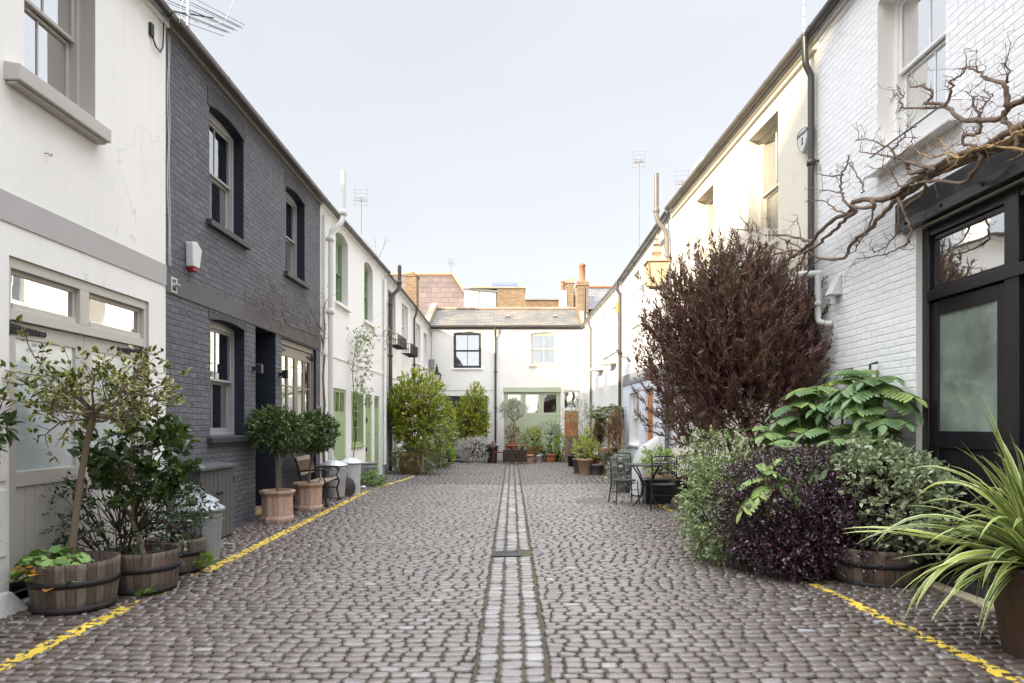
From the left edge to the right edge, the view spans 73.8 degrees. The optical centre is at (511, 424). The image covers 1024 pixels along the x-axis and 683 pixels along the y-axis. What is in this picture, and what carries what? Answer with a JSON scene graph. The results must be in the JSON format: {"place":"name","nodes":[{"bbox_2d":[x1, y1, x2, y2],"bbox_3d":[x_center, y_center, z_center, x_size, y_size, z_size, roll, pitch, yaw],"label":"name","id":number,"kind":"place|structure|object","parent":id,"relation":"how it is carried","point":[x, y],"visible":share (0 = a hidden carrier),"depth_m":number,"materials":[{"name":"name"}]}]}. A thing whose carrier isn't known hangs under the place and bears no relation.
{"place":"outdoors","nodes":[
{"label":"outdoors","id":0,"kind":"place"},
{"bbox_2d":[0,386,24,463],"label":"leaved shrub","id":1,"kind":"object","parent":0,"point":[10,420],"visible":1,"depth_m":4.92,"materials":[{"name":"green plant"}]},
{"bbox_2d":[0,0,179,618],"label":"rendered mews house","id":2,"kind":"structure","parent":0,"point":[83,174],"depth_m":6.41,"materials":[{"name":"white paint"}]},
{"bbox_2d":[0,490,6,556],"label":"meter door","id":3,"kind":"structure","parent":2,"relation":"in","point":[3,493],"depth_m":5.43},
{"bbox_2d":[11,270,75,322],"bbox_3d":[-4.130,-1.115,6.005,0.070,0.330,0.880,0,0,0],"label":"transom window","id":4,"kind":"structure","parent":2,"relation":"in","point":[29,293],"depth_m":6.00,"materials":[{"name":"glass"}]},
{"bbox_2d":[9,319,82,593],"bbox_3d":[-4.138,0.268,6.028,0.101,2.295,1.060,0,0,-3],"label":"garage door","id":5,"kind":"structure","parent":2,"relation":"in","point":[32,474],"depth_m":5.95,"materials":[{"name":"beige paint"}]},
{"bbox_2d":[4,0,110,144],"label":"window","id":6,"kind":"structure","parent":2,"relation":"in","point":[50,75],"depth_m":6.28,"materials":[{"name":"grey glass"}]},
{"bbox_2d":[89,294,140,337],"bbox_3d":[-4.130,-1.115,7.080,0.070,0.330,0.970,0,0,0],"label":"transom window","id":7,"kind":"structure","parent":2,"relation":"in","point":[105,314],"depth_m":7.08,"materials":[{"name":"clear glass"}]},
{"bbox_2d":[83,336,146,550],"bbox_3d":[-4.138,0.268,7.097,0.101,2.295,1.070,0,0,3],"label":"garage door","id":8,"kind":"structure","parent":2,"relation":"in","point":[88,342],"depth_m":6.92,"materials":[{"name":"beige paint"}]},
{"bbox_2d":[404,272,432,460],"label":"corner house","id":9,"kind":"structure","parent":0,"point":[423,326],"depth_m":28.69,"materials":[{"name":"white paint"}]},
{"bbox_2d":[164,0,826,298],"label":"sky","id":10,"kind":"structure","parent":0,"point":[498,138],"materials":[{"name":"white"}]},
{"bbox_2d":[15,571,989,599],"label":"ground","id":11,"kind":"structure","parent":0,"point":[22,594],"depth_m":6.95,"materials":[{"name":"grey"}]},
{"bbox_2d":[166,18,328,534],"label":"dark brick house","id":12,"kind":"structure","parent":11,"relation":"on","point":[243,191],"depth_m":10.15,"materials":[{"name":"grey brick"}]},
{"bbox_2d":[186,242,201,271],"bbox_3d":[-4.003,-2.111,8.587,0.098,0.372,0.255,0,0,1],"label":"alarm box","id":13,"kind":"object","parent":12,"relation":"attached to","point":[193,254],"visible":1,"depth_m":8.50,"materials":[{"name":"white plastic"}]},
{"bbox_2d":[166,0,243,35],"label":"aerial","id":14,"kind":"object","parent":12,"relation":"on","point":[188,13],"visible":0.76,"depth_m":9.40,"materials":[{"name":"metal"}]},
{"bbox_2d":[206,113,250,249],"bbox_3d":[-4.149,-3.495,9.701,0.370,1.690,1.340,0,0,1],"label":"window","id":15,"kind":"structure","parent":12,"relation":"in","point":[221,145],"depth_m":9.93,"materials":[{"name":"paint"}]},
{"bbox_2d":[207,320,250,443],"bbox_3d":[-4.148,-0.605,9.731,0.370,1.710,1.340,0,0,1],"label":"window","id":16,"kind":"structure","parent":12,"relation":"in","point":[221,336],"depth_m":9.96,"materials":[{"name":"grey paint"}]},
{"bbox_2d":[222,186,309,289],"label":"window","id":17,"kind":"structure","parent":12,"relation":"in","point":[291,208],"depth_m":13.02,"materials":[{"name":"grey paint"}]},
{"bbox_2d":[282,345,295,497],"bbox_3d":[-4.102,-0.023,12.448,0.080,2.805,0.971,0,0,1],"label":"garage door","id":18,"kind":"structure","parent":12,"relation":"in","point":[288,354],"depth_m":12.58,"materials":[{"name":"beige paint"}]},
{"bbox_2d":[244,260,336,496],"bbox_3d":[-3.929,-0.765,12.706,0.106,4.532,5.415,0,0,1],"label":"bare vine","id":19,"kind":"object","parent":12,"relation":"attached to","point":[323,340],"visible":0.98,"depth_m":12.60,"materials":[{"name":"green plant"}]},
{"bbox_2d":[296,350,312,481],"bbox_3d":[-4.093,-0.023,13.423,0.080,2.805,0.971,0,0,1],"label":"garage door","id":20,"kind":"structure","parent":12,"relation":"in","point":[303,360],"depth_m":13.38,"materials":[{"name":"beige paint"}]},
{"bbox_2d":[320,169,390,477],"bbox_3d":[-6.493,-2.485,17.653,5.954,8.370,6.771,0,0,1],"label":"green door house","id":21,"kind":"structure","parent":11,"relation":"on","point":[354,270],"depth_m":16.75,"materials":[{"name":"paint"}]},
{"bbox_2d":[333,388,344,460],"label":"garage door","id":22,"kind":"structure","parent":21,"relation":"in","point":[338,394],"depth_m":15.85,"materials":[{"name":"green paint"}]},
{"bbox_2d":[335,235,351,312],"bbox_3d":[-4.074,-3.585,15.961,0.360,1.730,1.240,0,0,1],"label":"window","id":23,"kind":"structure","parent":21,"relation":"in","point":[338,301],"depth_m":16.40,"materials":[{"name":"green paint"}]},
{"bbox_2d":[351,391,364,448],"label":"window","id":24,"kind":"structure","parent":21,"relation":"in","point":[358,412],"depth_m":17.64,"materials":[{"name":"green paint"}]},
{"bbox_2d":[365,394,370,461],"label":"front door","id":25,"kind":"structure","parent":21,"relation":"in","point":[367,397],"depth_m":18.73,"materials":[{"name":"green paint"}]},
{"bbox_2d":[346,310,397,457],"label":"climbing rose","id":26,"kind":"object","parent":21,"relation":"attached to","point":[363,338],"visible":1,"depth_m":16.96,"materials":[{"name":"green plant"}]},
{"bbox_2d":[385,264,418,473],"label":"building","id":27,"kind":"structure","parent":11,"relation":"on","point":[402,307],"depth_m":22.60,"materials":[{"name":"white paint"}]},
{"bbox_2d":[390,273,463,315],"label":"mansard building","id":28,"kind":"structure","parent":11,"relation":"on","point":[444,290],"depth_m":38.20,"materials":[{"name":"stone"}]},
{"bbox_2d":[463,287,525,308],"bbox_3d":[-0.940,-6.160,37.660,3.320,2.320,2.880,0,0,0],"label":"roof extension","id":29,"kind":"object","parent":28,"relation":"on","point":[483,297],"visible":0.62,"depth_m":36.30,"materials":[{"name":"white paint"}]},
{"bbox_2d":[525,299,558,308],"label":"brick parapet","id":30,"kind":"structure","parent":29,"relation":"attached to","point":[530,303],"depth_m":35.90,"materials":[{"name":"brick"}]},
{"bbox_2d":[559,278,575,308],"bbox_3d":[2.875,-6.225,35.925,0.850,2.650,2.150,0,0,0],"label":"chimney group","id":31,"kind":"object","parent":30,"relation":"attached to","point":[567,297],"visible":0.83,"depth_m":34.90,"materials":[{"name":"orange brick"}]},
{"bbox_2d":[425,263,588,459],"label":"end terrace","id":32,"kind":"structure","parent":11,"relation":"on","point":[532,358],"depth_m":29.40,"materials":[{"name":"white paint"}]},
{"bbox_2d":[452,332,482,369],"bbox_3d":[-1.925,-3.180,29.460,1.350,1.620,0.220,0,0,0],"label":"window","id":33,"kind":"structure","parent":32,"relation":"in","point":[467,345],"depth_m":29.56,"materials":[{"name":"grey paint"}]},
{"bbox_2d":[505,392,522,449],"bbox_3d":[0.097,0.030,29.485,0.767,2.840,0.050,0,0,0],"label":"garage door","id":34,"kind":"structure","parent":32,"relation":"in","point":[519,422],"depth_m":29.47,"materials":[{"name":"green paint"}]},
{"bbox_2d":[523,392,540,449],"bbox_3d":[0.870,0.030,29.485,0.767,2.840,0.050,0,0,0],"label":"garage door","id":35,"kind":"structure","parent":32,"relation":"in","point":[532,400],"depth_m":29.47,"materials":[{"name":"green paint"}]},
{"bbox_2d":[529,333,558,366],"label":"window","id":36,"kind":"structure","parent":32,"relation":"in","point":[543,345],"depth_m":29.62,"materials":[{"name":"beige paint"}]},
{"bbox_2d":[541,392,558,450],"bbox_3d":[1.643,0.030,29.485,0.767,2.840,0.050,0,0,0],"label":"garage door","id":37,"kind":"structure","parent":32,"relation":"in","point":[549,400],"depth_m":29.47,"materials":[{"name":"green paint"}]},
{"bbox_2d":[588,286,611,314],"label":"slate roofed building","id":38,"kind":"structure","parent":11,"relation":"on","point":[596,294],"depth_m":37.49,"materials":[{"name":"grey brick"}]},
{"bbox_2d":[664,32,818,520],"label":"cream house","id":39,"kind":"structure","parent":11,"relation":"on","point":[754,158],"depth_m":10.88,"materials":[{"name":"beige paint"}]},
{"bbox_2d":[643,234,681,300],"bbox_3d":[3.140,-3.057,13.500,1.018,1.470,0.467,0,0,0],"label":"wall lantern","id":40,"kind":"object","parent":39,"relation":"attached to","point":[657,260],"depth_m":13.35,"materials":[{"name":"beige glass"}]},
{"bbox_2d":[705,194,712,267],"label":"window","id":41,"kind":"structure","parent":39,"relation":"in","point":[709,202],"depth_m":13.75,"materials":[{"name":"beige paint"}]},
{"bbox_2d":[721,386,774,520],"bbox_3d":[3.949,0.245,11.404,0.040,2.450,2.403,0,0,-3],"label":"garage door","id":42,"kind":"structure","parent":39,"relation":"in","point":[772,421],"depth_m":11.43,"materials":[{"name":"paint"}]},
{"bbox_2d":[744,123,779,258],"bbox_3d":[4.046,-3.675,10.657,0.374,1.970,1.222,0,0,-3],"label":"window","id":43,"kind":"structure","parent":39,"relation":"in","point":[768,145],"depth_m":10.96,"materials":[{"name":"beige glass"}]},
{"bbox_2d":[0,459,1023,682],"bbox_3d":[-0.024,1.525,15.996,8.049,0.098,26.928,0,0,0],"label":"street setts","id":44,"kind":"structure","parent":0,"point":[274,576],"depth_m":5.54,"materials":[{"name":"stone"}]},
{"bbox_2d":[26,551,120,616],"bbox_3d":[-3.600,1.298,5.620,0.661,0.400,0.661,0,0,-21],"label":"half barrel","id":45,"kind":"object","parent":44,"relation":"on","point":[94,588],"visible":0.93,"depth_m":5.37,"materials":[{"name":"brown wood"}]},
{"bbox_2d":[7,545,94,584],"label":"geranium","id":46,"kind":"object","parent":45,"relation":"on","point":[37,557],"visible":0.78,"depth_m":5.40,"materials":[{"name":"green plant"}]},
{"bbox_2d":[0,314,193,563],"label":"variegated holly tree","id":47,"kind":"object","parent":45,"relation":"on","point":[89,413],"visible":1,"depth_m":5.60,"materials":[{"name":"green plant"}]},
{"bbox_2d":[39,450,223,563],"bbox_3d":[-3.545,0.855,6.314,1.640,1.237,0.944,0,0,0],"label":"dark holly","id":48,"kind":"object","parent":44,"relation":"on","point":[118,524],"visible":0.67,"depth_m":6.24,"materials":[{"name":"green plant"}]},
{"bbox_2d":[105,543,180,595],"bbox_3d":[-3.360,1.316,6.220,0.622,0.370,0.622,0,0,38],"label":"half barrel","id":49,"kind":"object","parent":44,"relation":"on","point":[158,571],"visible":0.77,"depth_m":6.01,"materials":[{"name":"brown wood"}]},
{"bbox_2d":[66,390,204,554],"bbox_3d":[-3.455,0.430,6.298,1.064,1.517,0.989,0,0,0],"label":"camellia","id":50,"kind":"object","parent":49,"relation":"on","point":[105,463],"visible":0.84,"depth_m":6.17,"materials":[{"name":"green plant"}]},
{"bbox_2d":[148,533,205,575],"bbox_3d":[-3.440,1.333,7.020,0.545,0.350,0.545,0,0,-44],"label":"half barrel","id":51,"kind":"object","parent":44,"relation":"on","point":[198,542],"visible":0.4,"depth_m":6.89,"materials":[{"name":"brown wood"}]},
{"bbox_2d":[139,490,214,541],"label":"bud shrub","id":52,"kind":"object","parent":51,"relation":"on","point":[174,533],"visible":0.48,"depth_m":6.95,"materials":[{"name":"green plant"}]},
{"bbox_2d":[0,491,369,670],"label":"yellow line","id":53,"kind":"object","parent":44,"relation":"on","point":[40,649],"visible":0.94,"depth_m":5.31,"materials":[{"name":"paint"}]},
{"bbox_2d":[172,494,225,563],"bbox_3d":[-3.440,1.133,7.500,0.534,0.736,0.534,0,0,-16],"label":"galvanised dustbin","id":54,"kind":"object","parent":44,"relation":"on","point":[212,531],"visible":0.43,"depth_m":7.38,"materials":[{"name":"metal"}]},
{"bbox_2d":[178,461,237,537],"bbox_3d":[-3.892,1.000,8.778,0.322,1.000,1.060,0,0,1],"label":"utility cupboard","id":55,"kind":"object","parent":44,"relation":"on","point":[215,479],"visible":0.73,"depth_m":8.91,"materials":[{"name":"grey paint"}]},
{"bbox_2d":[259,488,295,522],"bbox_3d":[-3.630,1.248,10.560,0.499,0.480,0.499,0,0,0],"label":"terracotta planter","id":56,"kind":"object","parent":44,"relation":"on","point":[277,506],"visible":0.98,"depth_m":10.37,"materials":[{"name":"pink ceramic"}]},
{"bbox_2d":[241,404,314,490],"bbox_3d":[-3.622,0.360,10.584,1.058,1.377,1.095,0,0,0],"label":"bay tree","id":57,"kind":"object","parent":56,"relation":"on","point":[278,435],"visible":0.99,"depth_m":10.40,"materials":[{"name":"green plant"}]},
{"bbox_2d":[292,481,323,510],"bbox_3d":[-3.580,1.251,12.000,0.499,0.480,0.499,0,0,0],"label":"terracotta planter","id":58,"kind":"object","parent":44,"relation":"on","point":[308,496],"visible":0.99,"depth_m":11.81,"materials":[{"name":"brown ceramic"}]},
{"bbox_2d":[291,406,342,482],"bbox_3d":[-3.487,0.355,12.016,1.001,1.398,0.925,0,0,0],"label":"bay tree","id":59,"kind":"object","parent":58,"relation":"on","point":[319,440],"visible":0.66,"depth_m":11.91,"materials":[{"name":"green plant"}]},
{"bbox_2d":[294,455,341,506],"bbox_3d":[-3.683,1.046,12.986,0.646,0.900,1.190,0,0,-3],"label":"garden bench","id":60,"kind":"object","parent":44,"relation":"on","point":[303,462],"visible":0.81,"depth_m":12.91,"materials":[{"name":"wood"}]},
{"bbox_2d":[319,457,347,497],"bbox_3d":[-3.660,1.079,14.020,0.555,0.816,0.555,0,0,26],"label":"galvanised dustbin","id":61,"kind":"object","parent":44,"relation":"on","point":[332,492],"visible":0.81,"depth_m":13.84,"materials":[{"name":"metal"}]},
{"bbox_2d":[341,455,361,494],"bbox_3d":[-3.470,1.083,14.650,0.502,0.856,0.502,0,0,-20],"label":"galvanised dustbin","id":62,"kind":"object","parent":44,"relation":"on","point":[353,469],"visible":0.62,"depth_m":14.50,"materials":[{"name":"silver metal"}]},
{"bbox_2d":[399,452,421,473],"bbox_3d":[-3.140,1.191,21.100,0.720,0.660,0.720,0,0,0],"label":"terracotta pot","id":63,"kind":"object","parent":44,"relation":"on","point":[407,469],"visible":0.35,"depth_m":20.81,"materials":[{"name":"ceramic"}]},
{"bbox_2d":[387,441,444,474],"bbox_3d":[-2.959,1.086,20.958,1.866,1.184,1.478,0,0,0],"label":"trailing rosemary","id":64,"kind":"object","parent":63,"relation":"on","point":[396,460],"visible":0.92,"depth_m":20.71,"materials":[{"name":"green plant"}]},
{"bbox_2d":[387,367,456,457],"bbox_3d":[-2.845,-0.370,21.333,2.268,2.906,1.955,0,0,0],"label":"laurel","id":65,"kind":"object","parent":63,"relation":"on","point":[406,410],"visible":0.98,"depth_m":21.01,"materials":[{"name":"green plant"}]},
{"bbox_2d":[450,386,491,457],"bbox_3d":[-1.698,-0.056,28.088,1.854,3.151,1.351,0,0,0],"label":"laurel","id":66,"kind":"object","parent":44,"relation":"on","point":[468,410],"visible":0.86,"depth_m":27.94,"materials":[{"name":"green plant"}]},
{"bbox_2d":[454,434,497,462],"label":"lavender bush","id":67,"kind":"object","parent":44,"relation":"on","point":[466,454],"visible":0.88,"depth_m":27.61,"materials":[{"name":"grey plant"}]},
{"bbox_2d":[503,449,527,461],"bbox_3d":[0.135,1.298,28.450,1.020,0.510,0.550,0,0,0],"label":"wooden trough","id":68,"kind":"object","parent":44,"relation":"on","point":[509,456],"visible":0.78,"depth_m":28.20,"materials":[{"name":"wood"}]},
{"bbox_2d":[510,443,517,449],"bbox_3d":[0.080,0.890,28.450,0.340,0.280,0.340,0,0,0],"label":"terracotta pot","id":69,"kind":"object","parent":68,"relation":"on","point":[513,447],"visible":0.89,"depth_m":28.32,"materials":[{"name":"ceramic"}]},
{"bbox_2d":[497,397,528,442],"bbox_3d":[0.019,-0.202,28.381,1.362,1.989,1.284,0,0,28],"label":"olive tree","id":70,"kind":"object","parent":69,"relation":"on","point":[510,411],"visible":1,"depth_m":28.39,"materials":[{"name":"green plant"}]},
{"bbox_2d":[577,458,592,474],"bbox_3d":[2.240,1.290,20.950,0.520,0.500,0.520,0,0,0],"label":"beige pot","id":71,"kind":"object","parent":44,"relation":"on","point":[584,466],"visible":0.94,"depth_m":20.77,"materials":[{"name":"ceramic"}]},
{"bbox_2d":[571,436,600,459],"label":"yellow green shrub","id":72,"kind":"object","parent":71,"relation":"on","point":[586,454],"visible":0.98,"depth_m":20.90,"materials":[{"name":"green plant"}]},
{"bbox_2d":[598,448,617,473],"bbox_3d":[2.950,1.111,20.900,0.509,0.798,0.509,0,0,-11],"label":"tall terracotta pot","id":73,"kind":"object","parent":44,"relation":"on","point":[601,450],"visible":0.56,"depth_m":20.73,"materials":[{"name":"ceramic"}]},
{"bbox_2d":[588,405,625,447],"bbox_3d":[2.950,0.078,20.880,1.332,1.329,0.976,0,0,0],"label":"long leaved tree","id":74,"kind":"object","parent":73,"relation":"on","point":[597,416],"visible":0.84,"depth_m":20.78,"materials":[{"name":"green plant"}]},
{"bbox_2d":[608,452,639,504],"bbox_3d":[2.178,1.040,13.272,0.503,0.985,0.546,0,0,-8],"label":"iron chair","id":75,"kind":"object","parent":44,"relation":"on","point":[620,467],"visible":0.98,"depth_m":13.46,"materials":[{"name":"metal"}]},
{"bbox_2d":[625,482,630,492],"bbox_3d":[2.720,1.407,15.300,0.400,0.220,0.400,0,0,0],"label":"grey pot","id":76,"kind":"object","parent":44,"relation":"on","point":[627,489],"visible":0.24,"depth_m":15.19,"materials":[{"name":"ceramic"}]},
{"bbox_2d":[604,449,635,491],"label":"silver shrub","id":77,"kind":"object","parent":76,"relation":"on","point":[616,473],"visible":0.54,"depth_m":15.34,"materials":[{"name":"green plant"}]},
{"bbox_2d":[630,435,660,495],"bbox_3d":[2.868,0.862,14.598,0.643,1.273,0.503,0,0,-17],"label":"covered barbecue","id":78,"kind":"object","parent":44,"relation":"on","point":[651,444],"visible":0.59,"depth_m":14.49,"materials":[{"name":"white fabric"}]},
{"bbox_2d":[647,474,671,477],"bbox_3d":[3.020,1.265,13.900,0.520,0.500,0.520,0,0,0],"label":"terracotta pot","id":79,"kind":"object","parent":44,"relation":"on","point":[656,476],"visible":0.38,"depth_m":13.68,"materials":[{"name":"ceramic"}]},
{"bbox_2d":[638,443,680,474],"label":"lime leafed plant","id":80,"kind":"object","parent":79,"relation":"on","point":[666,453],"visible":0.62,"depth_m":13.86,"materials":[{"name":"green plant"}]},
{"bbox_2d":[650,455,678,511],"bbox_3d":[2.696,1.028,12.128,0.503,0.985,0.546,0,0,10],"label":"iron chair","id":81,"kind":"object","parent":44,"relation":"on","point":[664,471],"visible":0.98,"depth_m":11.93,"materials":[{"name":"metal"}]},
{"bbox_2d":[642,478,702,503],"bbox_3d":[3.100,1.274,13.200,1.160,0.468,0.460,0,0,0],"label":"black planter","id":82,"kind":"object","parent":44,"relation":"on","point":[646,495],"visible":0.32,"depth_m":13.00,"materials":[{"name":"plastic"}]},
{"bbox_2d":[673,452,763,566],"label":"green shrub","id":83,"kind":"object","parent":44,"relation":"on","point":[702,527],"visible":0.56,"depth_m":7.52,"materials":[{"name":"green plant"}]},
{"bbox_2d":[673,425,770,523],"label":"green shrub","id":84,"kind":"object","parent":83,"relation":"attached to","point":[739,451],"visible":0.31,"depth_m":8.00,"materials":[{"name":"green plant"}]},
{"bbox_2d":[612,219,836,517],"bbox_3d":[2.815,-0.631,9.205,2.963,4.268,2.442,0,0,0],"label":"dark purple bush","id":85,"kind":"object","parent":44,"relation":"on","point":[731,333],"visible":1,"depth_m":8.71,"materials":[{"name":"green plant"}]},
{"bbox_2d":[751,507,843,582],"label":"purple shrub","id":86,"kind":"object","parent":44,"relation":"on","point":[789,568],"visible":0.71,"depth_m":6.52,"materials":[{"name":"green plant"}]},
{"bbox_2d":[707,440,909,580],"bbox_3d":[3.041,0.868,7.001,2.010,1.432,1.446,0,0,0],"label":"purple shrub","id":87,"kind":"object","parent":44,"relation":"on","point":[781,501],"visible":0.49,"depth_m":6.73,"materials":[{"name":"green plant"}]},
{"bbox_2d":[744,369,927,527],"bbox_3d":[3.363,0.433,7.371,1.397,2.049,1.973,0,0,0],"label":"honey bush","id":88,"kind":"object","parent":44,"relation":"on","point":[857,399],"visible":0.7,"depth_m":7.13,"materials":[{"name":"green plant"}]},
{"bbox_2d":[732,458,810,539],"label":"honey bush","id":89,"kind":"object","parent":88,"relation":"attached to","point":[753,501],"visible":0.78,"depth_m":6.68,"materials":[{"name":"green plant"}]},
{"bbox_2d":[793,469,930,576],"bbox_3d":[3.366,0.959,6.592,1.254,1.117,0.915,0,0,0],"label":"purple shrub","id":90,"kind":"object","parent":44,"relation":"on","point":[848,506],"visible":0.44,"depth_m":6.38,"materials":[{"name":"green plant"}]},
{"bbox_2d":[827,537,924,588],"bbox_3d":[3.500,1.338,6.620,0.860,0.360,0.860,0,0,-25],"label":"half barrel","id":91,"kind":"object","parent":44,"relation":"on","point":[891,572],"visible":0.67,"depth_m":6.25,"materials":[{"name":"brown wood"}]},
{"bbox_2d":[830,438,966,562],"bbox_3d":[3.630,0.710,6.493,1.196,1.171,1.013,0,0,35],"label":"variegated shrub","id":92,"kind":"object","parent":91,"relation":"on","point":[911,482],"visible":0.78,"depth_m":6.25,"materials":[{"name":"green plant"}]},
{"bbox_2d":[808,429,923,530],"bbox_3d":[3.506,0.586,6.785,1.006,1.077,1.015,0,0,0],"label":"variegated shrub","id":93,"kind":"object","parent":92,"relation":"attached to","point":[878,457],"visible":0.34,"depth_m":6.56,"materials":[{"name":"green plant"}]},
{"bbox_2d":[809,584,1023,682],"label":"yellow line","id":94,"kind":"object","parent":44,"relation":"on","point":[989,669],"visible":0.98,"depth_m":4.71,"materials":[{"name":"paint"}]},
{"bbox_2d":[983,556,1023,659],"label":"tall dark planter","id":95,"kind":"object","parent":44,"relation":"on","point":[1008,602],"visible":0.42,"depth_m":4.38,"materials":[{"name":"ceramic"}]},
{"bbox_2d":[846,394,1023,639],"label":"striped strap plant","id":96,"kind":"object","parent":95,"relation":"on","point":[1008,518],"visible":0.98,"depth_m":4.49,"materials":[{"name":"green plant"}]},
{"bbox_2d":[580,315,592,450],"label":"narrow corner house","id":97,"kind":"structure","parent":0,"point":[587,324],"depth_m":28.41,"materials":[{"name":"white paint"}]},
{"bbox_2d":[588,280,622,463],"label":"shuttered house","id":98,"kind":"structure","parent":0,"point":[606,312],"depth_m":23.60,"materials":[{"name":"white paint"}]},
{"bbox_2d":[617,157,774,473],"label":"lavender base house","id":99,"kind":"structure","parent":0,"point":[638,436],"depth_m":18.72,"materials":[{"name":"white paint"}]},
{"bbox_2d":[627,392,639,447],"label":"window","id":100,"kind":"structure","parent":99,"relation":"in","point":[635,400],"depth_m":19.99,"materials":[{"name":"white paint"}]},
{"bbox_2d":[798,0,1023,610],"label":"white brick house","id":101,"kind":"structure","parent":0,"point":[934,319],"depth_m":6.68,"materials":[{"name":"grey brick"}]},
{"bbox_2d":[716,30,1023,284],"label":"bare wisteria","id":102,"kind":"object","parent":101,"relation":"attached to","point":[1001,143],"visible":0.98,"depth_m":6.26,"materials":[{"name":"brown plant"}]},
{"bbox_2d":[866,0,960,177],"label":"window","id":103,"kind":"structure","parent":101,"relation":"in","point":[919,25],"depth_m":7.06,"materials":[{"name":"white paint"}]},
{"bbox_2d":[932,205,1003,289],"bbox_3d":[4.141,-1.570,6.171,0.050,0.540,1.020,0,0,0],"label":"transom window","id":104,"kind":"structure","parent":101,"relation":"in","point":[974,247],"depth_m":6.17,"materials":[{"name":"clear glass"}]},
{"bbox_2d":[932,282,1003,584],"bbox_3d":[4.136,0.095,6.170,0.060,2.570,1.015,0,0,0],"label":"door leaf","id":105,"kind":"structure","parent":101,"relation":"in","point":[968,328],"depth_m":6.16,"materials":[{"name":"black paint"}]},
{"bbox_3d":[2.980,1.315,20.100,0.297,0.418,0.297,0,0,0],"label":"blue grey pot","id":106,"kind":"object","parent":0,"visible":0},
{"bbox_2d":[603,409,625,452],"bbox_3d":[3.040,0.365,20.307,0.716,1.700,0.671,0,0,0],"label":"dry conifer","id":107,"kind":"object","parent":106,"relation":"on","point":[613,426],"visible":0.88,"depth_m":20.25,"materials":[{"name":"brown plant"}]},
{"bbox_3d":[2.600,1.233,24.000,0.368,0.578,0.368,0,0,0],"label":"black pot","id":108,"kind":"object","parent":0,"visible":0},
{"bbox_2d":[552,396,599,451],"bbox_3d":[2.254,-0.032,24.003,1.740,2.074,1.246,0,0,0],"label":"olive tree","id":109,"kind":"object","parent":108,"relation":"on","point":[586,413],"visible":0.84,"depth_m":23.94,"materials":[{"name":"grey plant"}]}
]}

